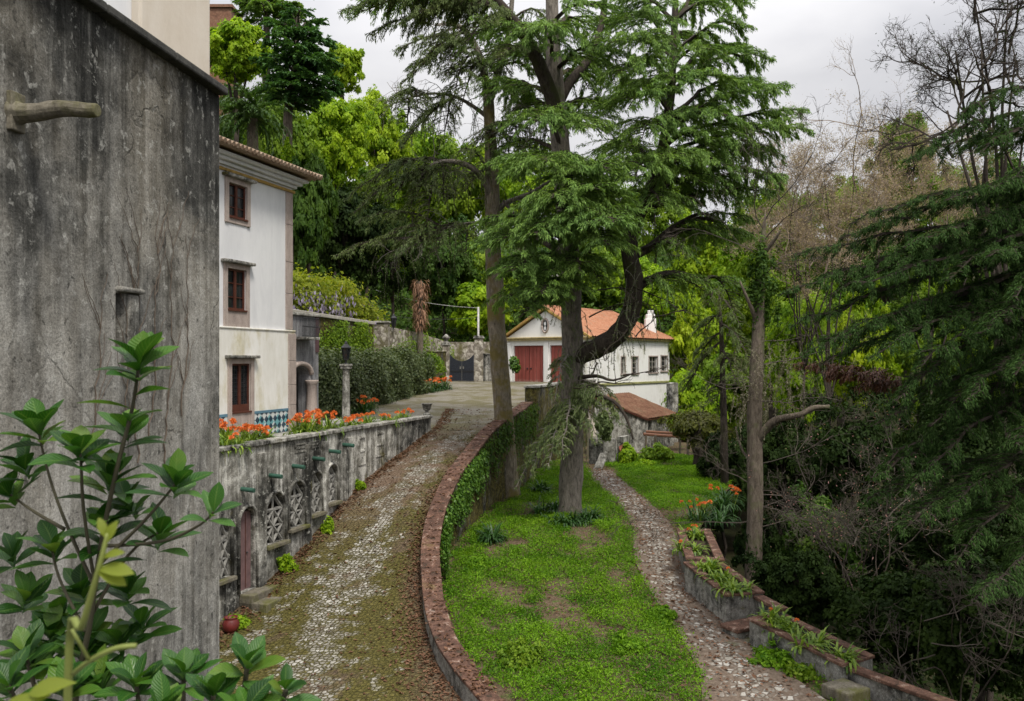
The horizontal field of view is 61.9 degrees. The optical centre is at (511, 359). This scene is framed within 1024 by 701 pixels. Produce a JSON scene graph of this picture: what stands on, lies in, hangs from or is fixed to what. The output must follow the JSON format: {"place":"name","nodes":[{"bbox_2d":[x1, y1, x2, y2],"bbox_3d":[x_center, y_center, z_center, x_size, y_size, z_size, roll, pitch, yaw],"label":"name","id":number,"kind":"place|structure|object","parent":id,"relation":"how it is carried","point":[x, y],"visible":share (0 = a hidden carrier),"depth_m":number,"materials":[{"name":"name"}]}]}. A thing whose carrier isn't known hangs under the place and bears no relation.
{"place":"outdoors","nodes":[
{"label":"outdoors","id":0,"kind":"place"},
{"bbox_2d":[0,0,227,700],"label":"tower wall","id":1,"kind":"structure","parent":0,"point":[103,104],"depth_m":7.80,"materials":[{"name":"concrete"}]},
{"bbox_2d":[82,191,199,473],"bbox_3d":[-3.602,-0.314,8.454,0.016,3.033,2.141,0,0,7],"label":"dead creeper","id":2,"kind":"object","parent":1,"relation":"attached to","point":[186,371],"visible":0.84,"depth_m":8.57,"materials":[{"name":"grey plant"}]},
{"bbox_2d":[256,418,379,438],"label":"terrace floor","id":3,"kind":"structure","parent":0,"point":[281,433],"depth_m":32.75,"materials":[{"name":"grey stone"}]},
{"bbox_2d":[219,135,322,437],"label":"house","id":4,"kind":"structure","parent":3,"relation":"on","point":[269,338],"depth_m":28.12,"materials":[{"name":"paint"}]},
{"bbox_2d":[220,258,255,327],"bbox_3d":[-8.796,-2.058,26.997,0.577,2.142,1.563,0,0,18],"label":"window","id":5,"kind":"structure","parent":4,"relation":"in","point":[236,283],"depth_m":26.97,"materials":[{"name":"stone"}]},
{"bbox_2d":[222,171,256,226],"bbox_3d":[-8.776,-5.048,27.048,0.572,1.525,1.545,0,0,18],"label":"window","id":6,"kind":"structure","parent":4,"relation":"in","point":[237,199],"depth_m":27.03,"materials":[{"name":"stone"}]},
{"bbox_2d":[225,355,260,436],"bbox_3d":[-8.699,1.141,27.117,0.587,2.579,1.595,0,0,18],"label":"window","id":7,"kind":"structure","parent":4,"relation":"in","point":[237,365],"depth_m":27.08,"materials":[{"name":"stone"}]},
{"bbox_2d":[339,341,352,425],"bbox_3d":[-6.068,0.893,31.200,0.440,3.174,0.429,0,0,0],"label":"lamp post","id":8,"kind":"object","parent":3,"relation":"on","point":[345,367],"visible":0.93,"depth_m":31.08,"materials":[{"name":"grey stone"}]},
{"bbox_2d":[219,430,479,700],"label":"driveway","id":9,"kind":"structure","parent":0,"point":[326,655],"depth_m":23.07,"materials":[{"name":"grey gravel"}]},
{"bbox_2d":[239,584,281,612],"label":"stone steps","id":10,"kind":"structure","parent":9,"relation":"on","point":[254,598],"depth_m":22.88,"materials":[{"name":"stone"}]},
{"bbox_2d":[219,401,820,700],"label":"leaf litter","id":11,"kind":"object","parent":9,"relation":"on","point":[439,422],"visible":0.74,"depth_m":23.20,"materials":[{"name":"brown plant"}]},
{"bbox_2d":[338,381,547,429],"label":"courtyard","id":12,"kind":"structure","parent":0,"point":[473,396],"depth_m":44.21,"materials":[{"name":"stone"}]},
{"bbox_2d":[293,309,374,361],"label":"terrace wall","id":13,"kind":"structure","parent":12,"relation":"on","point":[324,318],"depth_m":48.46,"materials":[{"name":"grey stone"}]},
{"bbox_2d":[319,320,378,353],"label":"creeper","id":14,"kind":"object","parent":13,"relation":"attached to","point":[336,336],"visible":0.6,"depth_m":49.54,"materials":[{"name":"green plant"}]},
{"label":"wisteria wall","id":15,"kind":"object","parent":13,"relation":"attached to","visible":0},
{"bbox_2d":[293,262,394,325],"bbox_3d":[-11.350,-3.012,52.105,5.018,5.159,13.771,0,0,14],"label":"wisteria","id":16,"kind":"object","parent":15,"relation":"attached to","point":[318,294],"visible":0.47,"depth_m":49.72,"materials":[{"name":"green plant"}]},
{"bbox_2d":[318,341,440,417],"bbox_3d":[-7.418,1.033,45.376,3.595,4.165,15.750,0,0,13],"label":"clipped hedge","id":17,"kind":"object","parent":12,"relation":"on","point":[383,375],"visible":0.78,"depth_m":43.18,"materials":[{"name":"green plant"}]},
{"bbox_2d":[409,279,431,355],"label":"dead palm","id":18,"kind":"object","parent":12,"relation":"on","point":[420,313],"visible":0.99,"depth_m":58.31,"materials":[{"name":"brown plant"}]},
{"bbox_2d":[210,0,1023,240],"label":"sky","id":19,"kind":"structure","parent":0,"point":[801,35],"materials":[{"name":"white"}]},
{"bbox_2d":[441,442,872,700],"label":"garden ground","id":20,"kind":"structure","parent":0,"point":[554,600],"depth_m":23.00,"materials":[{"name":"green plant"}]},
{"bbox_2d":[331,0,607,498],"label":"conifer tree","id":21,"kind":"object","parent":20,"relation":"on","point":[501,385],"visible":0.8,"depth_m":34.09,"materials":[{"name":"green plant"}]},
{"bbox_2d":[421,402,532,700],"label":"parapet wall","id":22,"kind":"structure","parent":20,"relation":"on","point":[495,492],"depth_m":25.83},
{"bbox_2d":[440,497,459,577],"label":"ivy","id":23,"kind":"object","parent":22,"relation":"attached to","point":[445,542],"visible":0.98,"depth_m":25.83,"materials":[{"name":"green plant"}]},
{"bbox_2d":[450,448,489,527],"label":"ivy","id":24,"kind":"object","parent":22,"relation":"attached to","point":[473,477],"visible":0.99,"depth_m":29.30,"materials":[{"name":"green plant"}]},
{"bbox_2d":[483,403,539,490],"bbox_3d":[0.170,3.468,36.170,0.672,2.926,9.637,0,0,13],"label":"ivy","id":25,"kind":"object","parent":22,"relation":"attached to","point":[520,421],"visible":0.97,"depth_m":34.86,"materials":[{"name":"green plant"}]},
{"bbox_2d":[496,636,545,671],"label":"weed tuft","id":26,"kind":"object","parent":20,"relation":"on","point":[521,655],"visible":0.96,"depth_m":19.44,"materials":[{"name":"green plant"}]},
{"bbox_2d":[341,0,815,517],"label":"cedar tree","id":27,"kind":"object","parent":20,"relation":"on","point":[571,222],"visible":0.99,"depth_m":30.29,"materials":[{"name":"green plant"}]},
{"bbox_2d":[595,392,675,452],"bbox_3d":[7.875,4.122,53.067,1.981,4.156,8.900,0,0,32],"label":"lean to shed","id":28,"kind":"object","parent":20,"relation":"on","point":[642,414],"visible":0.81,"depth_m":52.07,"materials":[{"name":"grey stone"}]},
{"bbox_2d":[654,406,738,464],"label":"gnarled shrub","id":29,"kind":"object","parent":20,"relation":"on","point":[681,426],"visible":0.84,"depth_m":43.55,"materials":[{"name":"green plant"}]},
{"bbox_2d":[676,528,724,576],"bbox_3d":[5.632,7.444,25.697,1.080,4.112,3.198,0,0,6],"label":"garden planter","id":30,"kind":"object","parent":20,"relation":"on","point":[715,551],"visible":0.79,"depth_m":25.44,"materials":[{"name":"brick"}]},
{"bbox_2d":[674,498,741,527],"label":"orange lily clump","id":31,"kind":"object","parent":20,"relation":"on","point":[706,515],"visible":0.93,"depth_m":31.00,"materials":[{"name":"green plant"}]},
{"bbox_2d":[679,287,765,528],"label":"drooping cedar","id":32,"kind":"object","parent":20,"relation":"on","point":[720,361],"visible":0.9,"depth_m":37.87,"materials":[{"name":"green plant"}]},
{"bbox_2d":[683,561,764,621],"bbox_3d":[5.663,7.589,23.008,1.130,3.821,2.406,0,0,-15],"label":"garden planter","id":33,"kind":"object","parent":20,"relation":"on","point":[727,607],"visible":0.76,"depth_m":22.33,"materials":[{"name":"stone"}]},
{"bbox_2d":[746,639,794,670],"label":"weed tuft","id":34,"kind":"object","parent":20,"relation":"on","point":[765,656],"visible":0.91,"depth_m":19.41,"materials":[{"name":"green plant"}]},
{"bbox_2d":[747,613,874,681],"bbox_3d":[6.855,7.854,19.729,1.130,3.291,2.677,0,0,-32],"label":"garden planter","id":35,"kind":"object","parent":20,"relation":"on","point":[835,669],"visible":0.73,"depth_m":19.35,"materials":[{"name":"stone"}]},
{"bbox_2d":[821,678,869,700],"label":"stone block","id":36,"kind":"structure","parent":20,"relation":"on","point":[842,689],"depth_m":17.74,"materials":[{"name":"grey stone"}]},
{"bbox_2d":[295,238,1023,700],"bbox_3d":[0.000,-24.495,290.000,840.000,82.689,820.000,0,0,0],"label":"ground","id":37,"kind":"structure","parent":0,"point":[731,534],"depth_m":50.92,"materials":[{"name":"brown soil"}]},
{"bbox_2d":[104,0,209,74],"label":"building","id":38,"kind":"structure","parent":37,"relation":"on","point":[181,27],"depth_m":10.03,"materials":[{"name":"beige paint"}]},
{"bbox_2d":[210,16,272,142],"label":"broadleaf tree","id":39,"kind":"object","parent":37,"relation":"on","point":[234,45],"visible":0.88,"depth_m":60.86,"materials":[{"name":"green plant"}]},
{"bbox_2d":[219,83,295,155],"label":"palm tree","id":40,"kind":"object","parent":37,"relation":"on","point":[251,110],"visible":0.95,"depth_m":47.70,"materials":[{"name":"green plant"}]},
{"bbox_2d":[231,0,305,102],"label":"dark cedar","id":41,"kind":"object","parent":37,"relation":"on","point":[260,8],"visible":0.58,"depth_m":74.19,"materials":[{"name":"green plant"}]},
{"bbox_2d":[242,87,325,167],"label":"broadleaf tree","id":42,"kind":"object","parent":37,"relation":"on","point":[305,147],"visible":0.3,"depth_m":66.65,"materials":[{"name":"green plant"}]},
{"bbox_2d":[247,2,346,269],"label":"umbrella conifer","id":43,"kind":"object","parent":37,"relation":"on","point":[306,60],"visible":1,"depth_m":54.51,"materials":[{"name":"green plant"}]},
{"bbox_2d":[292,151,339,278],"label":"broadleaf tree","id":44,"kind":"object","parent":37,"relation":"on","point":[314,202],"visible":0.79,"depth_m":56.13,"materials":[{"name":"green plant"}]},
{"bbox_2d":[219,415,432,621],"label":"terrace wall","id":45,"kind":"structure","parent":37,"relation":"on","point":[289,493],"depth_m":24.93,"materials":[{"name":"grey concrete"}]},
{"bbox_2d":[241,510,250,590],"bbox_3d":[-7.289,5.205,23.325,0.136,2.129,0.597,0,0,18],"label":"door","id":46,"kind":"structure","parent":45,"relation":"in","point":[246,517],"depth_m":23.34,"materials":[{"name":"red wood"}]},
{"bbox_2d":[305,96,378,278],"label":"broadleaf tree","id":47,"kind":"object","parent":37,"relation":"on","point":[345,138],"visible":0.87,"depth_m":72.41,"materials":[{"name":"green plant"}]},
{"bbox_2d":[327,42,365,188],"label":"broadleaf tree","id":48,"kind":"object","parent":37,"relation":"on","point":[351,59],"visible":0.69,"depth_m":97.40,"materials":[{"name":"green plant"}]},
{"bbox_2d":[311,183,389,285],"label":"broadleaf tree","id":49,"kind":"object","parent":37,"relation":"on","point":[345,226],"visible":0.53,"depth_m":61.93,"materials":[{"name":"green plant"}]},
{"bbox_2d":[340,163,410,298],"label":"broadleaf tree","id":50,"kind":"object","parent":37,"relation":"on","point":[352,184],"visible":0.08,"depth_m":76.81,"materials":[{"name":"green plant"}]},
{"bbox_2d":[346,84,414,299],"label":"broadleaf tree","id":51,"kind":"object","parent":37,"relation":"on","point":[385,148],"visible":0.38,"depth_m":84.95,"materials":[{"name":"green plant"}]},
{"bbox_2d":[357,193,430,327],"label":"broadleaf tree","id":52,"kind":"object","parent":37,"relation":"on","point":[391,287],"visible":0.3,"depth_m":65.66,"materials":[{"name":"green plant"}]},
{"bbox_2d":[389,126,436,288],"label":"broadleaf tree","id":53,"kind":"object","parent":37,"relation":"on","point":[419,149],"visible":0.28,"depth_m":89.75,"materials":[{"name":"green plant"}]},
{"bbox_2d":[390,327,489,360],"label":"rubble wall","id":54,"kind":"structure","parent":37,"relation":"on","point":[463,351],"depth_m":62.84,"materials":[{"name":"stone"}]},
{"bbox_2d":[415,119,484,236],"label":"broadleaf tree","id":55,"kind":"object","parent":37,"relation":"on","point":[447,149],"visible":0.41,"depth_m":88.24,"materials":[{"name":"green plant"}]},
{"bbox_2d":[417,213,484,340],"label":"broadleaf tree","id":56,"kind":"object","parent":37,"relation":"on","point":[449,283],"visible":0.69,"depth_m":70.77,"materials":[{"name":"green plant"}]},
{"bbox_2d":[447,279,524,340],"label":"broadleaf tree","id":57,"kind":"object","parent":37,"relation":"on","point":[473,294],"visible":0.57,"depth_m":69.49,"materials":[{"name":"green plant"}]},
{"bbox_2d":[499,138,555,251],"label":"broadleaf tree","id":58,"kind":"object","parent":37,"relation":"on","point":[512,190],"visible":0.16,"depth_m":89.72,"materials":[{"name":"green plant"}]},
{"bbox_2d":[524,379,595,470],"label":"court wall","id":59,"kind":"structure","parent":37,"relation":"on","point":[539,394],"depth_m":44.53,"materials":[{"name":"grey stone"}]},
{"bbox_2d":[294,234,849,379],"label":"undergrowth","id":60,"kind":"object","parent":37,"relation":"on","point":[402,323],"visible":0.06,"depth_m":81.03,"materials":[{"name":"green plant"}]},
{"bbox_2d":[506,305,673,406],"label":"coach house","id":61,"kind":"structure","parent":37,"relation":"on","point":[534,345],"depth_m":61.66,"materials":[{"name":"white paint"}]},
{"bbox_2d":[515,346,542,381],"bbox_3d":[1.239,0.275,61.033,2.540,2.550,0.130,0,0,37],"label":"garage door","id":62,"kind":"structure","parent":61,"relation":"in","point":[530,357],"depth_m":60.97,"materials":[{"name":"red paint"}]},
{"bbox_2d":[580,246,623,309],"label":"broadleaf tree","id":63,"kind":"object","parent":37,"relation":"on","point":[608,256],"visible":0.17,"depth_m":81.65,"materials":[{"name":"green plant"}]},
{"bbox_2d":[610,255,674,328],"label":"broadleaf tree","id":64,"kind":"object","parent":37,"relation":"on","point":[648,268],"visible":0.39,"depth_m":80.62,"materials":[{"name":"green plant"}]},
{"bbox_2d":[620,183,705,265],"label":"broadleaf tree","id":65,"kind":"object","parent":37,"relation":"on","point":[662,224],"visible":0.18,"depth_m":93.29,"materials":[{"name":"green plant"}]},
{"bbox_2d":[664,288,725,376],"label":"broadleaf tree","id":66,"kind":"object","parent":37,"relation":"on","point":[682,343],"visible":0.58,"depth_m":67.63,"materials":[{"name":"green plant"}]},
{"bbox_2d":[661,368,728,441],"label":"broadleaf tree","id":67,"kind":"object","parent":37,"relation":"on","point":[693,396],"visible":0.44,"depth_m":58.73,"materials":[{"name":"green plant"}]},
{"bbox_2d":[668,209,753,315],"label":"broadleaf tree","id":68,"kind":"object","parent":37,"relation":"on","point":[708,257],"visible":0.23,"depth_m":83.76,"materials":[{"name":"green plant"}]},
{"bbox_2d":[695,430,746,561],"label":"broadleaf tree","id":69,"kind":"object","parent":37,"relation":"on","point":[734,460],"visible":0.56,"depth_m":39.23,"materials":[{"name":"green plant"}]},
{"bbox_2d":[705,247,752,440],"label":"broadleaf tree","id":70,"kind":"object","parent":37,"relation":"on","point":[727,266],"visible":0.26,"depth_m":78.59,"materials":[{"name":"green plant"}]},
{"bbox_2d":[699,336,772,440],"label":"broadleaf tree","id":71,"kind":"object","parent":37,"relation":"on","point":[709,370],"visible":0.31,"depth_m":61.05,"materials":[{"name":"green plant"}]},
{"bbox_2d":[592,95,885,581],"bbox_3d":[7.631,-0.060,26.665,10.348,16.668,5.168,0,0,0],"label":"broken tree","id":72,"kind":"object","parent":37,"relation":"on","point":[757,432],"visible":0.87,"depth_m":27.26,"materials":[{"name":"brown plant"}]},
{"bbox_2d":[744,232,782,336],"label":"ivy plant","id":73,"kind":"object","parent":72,"relation":"attached to","point":[754,292],"visible":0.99,"depth_m":27.24,"materials":[{"name":"green plant"}]},
{"bbox_2d":[730,511,784,575],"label":"bush","id":74,"kind":"object","parent":37,"relation":"on","point":[773,540],"visible":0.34,"depth_m":27.71,"materials":[{"name":"green plant"}]},
{"bbox_2d":[721,180,812,474],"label":"broadleaf tree","id":75,"kind":"object","parent":37,"relation":"on","point":[771,410],"visible":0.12,"depth_m":72.93,"materials":[{"name":"green plant"}]},
{"bbox_2d":[730,393,836,526],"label":"broadleaf tree","id":76,"kind":"object","parent":37,"relation":"on","point":[775,446],"visible":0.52,"depth_m":41.31,"materials":[{"name":"green plant"}]},
{"bbox_2d":[741,233,835,484],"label":"broadleaf tree","id":77,"kind":"object","parent":37,"relation":"on","point":[782,286],"visible":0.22,"depth_m":69.94,"materials":[{"name":"green plant"}]},
{"bbox_2d":[741,548,847,624],"bbox_3d":[8.547,7.218,25.210,3.038,3.529,2.892,0,0,35],"label":"bush","id":78,"kind":"object","parent":37,"relation":"on","point":[795,579],"visible":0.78,"depth_m":24.35,"materials":[{"name":"green plant"}]},
{"bbox_2d":[763,294,845,513],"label":"broadleaf tree","id":79,"kind":"object","parent":37,"relation":"on","point":[776,333],"visible":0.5,"depth_m":44.90,"materials":[{"name":"green plant"}]},
{"bbox_2d":[764,270,875,421],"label":"broadleaf tree","id":80,"kind":"object","parent":37,"relation":"on","point":[821,295],"visible":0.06,"depth_m":55.82,"materials":[{"name":"green plant"}]},
{"bbox_2d":[721,88,920,499],"bbox_3d":[14.533,-1.619,39.421,10.344,21.925,6.431,0,0,-34],"label":"twiggy tree","id":81,"kind":"object","parent":37,"relation":"on","point":[829,221],"visible":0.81,"depth_m":39.94,"materials":[{"name":"brown plant"}]},
{"bbox_2d":[784,165,879,508],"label":"broadleaf tree","id":82,"kind":"object","parent":37,"relation":"on","point":[840,422],"visible":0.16,"depth_m":69.25,"materials":[{"name":"green plant"}]},
{"bbox_2d":[778,480,887,629],"bbox_3d":[10.867,6.833,28.770,4.098,5.249,3.820,0,0,0],"label":"bush","id":83,"kind":"object","parent":37,"relation":"on","point":[852,557],"visible":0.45,"depth_m":28.14,"materials":[{"name":"green plant"}]},
{"bbox_2d":[729,102,956,483],"bbox_3d":[16.667,-2.606,44.415,10.392,21.480,8.290,0,0,0],"label":"twiggy tree","id":84,"kind":"object","parent":37,"relation":"on","point":[843,196],"visible":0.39,"depth_m":43.58,"materials":[{"name":"brown plant"}]},
{"bbox_2d":[737,400,961,647],"bbox_3d":[10.258,5.340,25.241,6.720,8.821,4.008,0,0,-13],"label":"shrub","id":85,"kind":"object","parent":37,"relation":"on","point":[844,572],"visible":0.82,"depth_m":25.09,"materials":[{"name":"brown plant"}]},
{"bbox_2d":[782,37,939,509],"bbox_3d":[20.180,-3.820,49.307,9.719,29.446,6.131,0,0,0],"label":"bare tree","id":86,"kind":"object","parent":37,"relation":"on","point":[878,127],"visible":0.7,"depth_m":49.84,"materials":[{"name":"brown plant"}]},
{"bbox_2d":[825,276,903,505],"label":"broadleaf tree","id":87,"kind":"object","parent":37,"relation":"on","point":[888,361],"visible":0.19,"depth_m":47.15,"materials":[{"name":"green plant"}]},
{"bbox_2d":[795,381,948,537],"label":"broadleaf tree","id":88,"kind":"object","parent":37,"relation":"on","point":[840,451],"visible":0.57,"depth_m":38.00,"materials":[{"name":"green plant"}]},
{"bbox_2d":[823,197,936,487],"bbox_3d":[27.691,0.860,63.663,9.079,25.774,8.641,0,0,36],"label":"broadleaf tree","id":89,"kind":"object","parent":37,"relation":"on","point":[884,250],"visible":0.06,"depth_m":63.31,"materials":[{"name":"green plant"}]},
{"bbox_2d":[768,470,1023,700],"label":"ravine undergrowth","id":90,"kind":"object","parent":37,"relation":"on","point":[920,681],"visible":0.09,"depth_m":29.63,"materials":[{"name":"green plant"}]},
{"bbox_2d":[822,564,975,680],"bbox_3d":[9.880,7.270,22.222,3.838,4.424,3.527,0,0,0],"label":"bush","id":91,"kind":"object","parent":37,"relation":"on","point":[885,590],"visible":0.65,"depth_m":21.44,"materials":[{"name":"green plant"}]},
{"bbox_2d":[864,109,934,511],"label":"broadleaf tree","id":92,"kind":"object","parent":37,"relation":"on","point":[900,162],"visible":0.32,"depth_m":65.57,"materials":[{"name":"green plant"}]},
{"bbox_2d":[776,81,1023,606],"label":"dark conifer","id":93,"kind":"object","parent":37,"relation":"on","point":[990,305],"visible":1,"depth_m":16.77,"materials":[{"name":"green plant"}]},
{"bbox_2d":[848,665,955,700],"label":"wall","id":94,"kind":"structure","parent":37,"relation":"on","point":[878,684],"depth_m":17.64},
{"bbox_2d":[833,480,985,680],"bbox_3d":[13.035,7.379,28.174,4.900,6.994,4.317,0,0,0],"label":"bush","id":95,"kind":"object","parent":37,"relation":"on","point":[917,542],"visible":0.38,"depth_m":27.18,"materials":[{"name":"green plant"}]},
{"bbox_2d":[848,265,971,567],"bbox_3d":[23.218,3.302,50.421,7.577,18.236,7.194,0,0,0],"label":"broadleaf tree","id":96,"kind":"object","parent":37,"relation":"on","point":[902,358],"visible":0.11,"depth_m":48.75,"materials":[{"name":"green plant"}]},
{"bbox_2d":[876,161,980,564],"bbox_3d":[33.797,0.663,66.671,9.289,31.877,8.929,0,0,31],"label":"broadleaf tree","id":97,"kind":"object","parent":37,"relation":"on","point":[925,223],"visible":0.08,"depth_m":64.45,"materials":[{"name":"green plant"}]},
{"bbox_2d":[842,92,1017,564],"bbox_3d":[22.714,-0.906,46.448,10.047,25.694,8.556,0,0,0],"label":"twiggy tree","id":98,"kind":"object","parent":37,"relation":"on","point":[927,166],"visible":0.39,"depth_m":45.42,"materials":[{"name":"brown plant"}]},
{"bbox_2d":[842,538,1023,700],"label":"bare shrub","id":99,"kind":"object","parent":37,"relation":"on","point":[969,655],"visible":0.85,"depth_m":18.36,"materials":[{"name":"brown plant"}]},
{"bbox_2d":[847,0,1023,695],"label":"bare tree","id":100,"kind":"object","parent":37,"relation":"on","point":[985,78],"visible":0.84,"depth_m":26.54,"materials":[{"name":"brown plant"}]},
{"bbox_2d":[880,370,1023,648],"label":"broadleaf tree","id":101,"kind":"object","parent":37,"relation":"on","point":[971,448],"visible":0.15,"depth_m":35.24,"materials":[{"name":"green plant"}]},
{"bbox_2d":[901,551,1023,700],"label":"bush","id":102,"kind":"object","parent":37,"relation":"on","point":[948,661],"visible":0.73,"depth_m":19.22,"materials":[{"name":"green plant"}]},
{"bbox_2d":[910,455,1023,700],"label":"bush","id":103,"kind":"object","parent":37,"relation":"on","point":[1006,528],"visible":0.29,"depth_m":25.39,"materials":[{"name":"green plant"}]},
{"bbox_2d":[588,470,826,700],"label":"garden path","id":104,"kind":"structure","parent":0,"point":[799,691],"depth_m":21.24,"materials":[{"name":"grey gravel"}]},
{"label":"viewing terrace","id":105,"kind":"structure","parent":0,"visible":0},
{"bbox_2d":[9,517,136,700],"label":"vine shoot","id":106,"kind":"object","parent":105,"relation":"on","point":[113,573],"visible":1,"depth_m":0.90,"materials":[{"name":"green plant"}]},
{"bbox_2d":[0,331,321,700],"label":"glossy shrub","id":107,"kind":"object","parent":105,"relation":"on","point":[31,651],"visible":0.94,"depth_m":2.27,"materials":[{"name":"green plant"}]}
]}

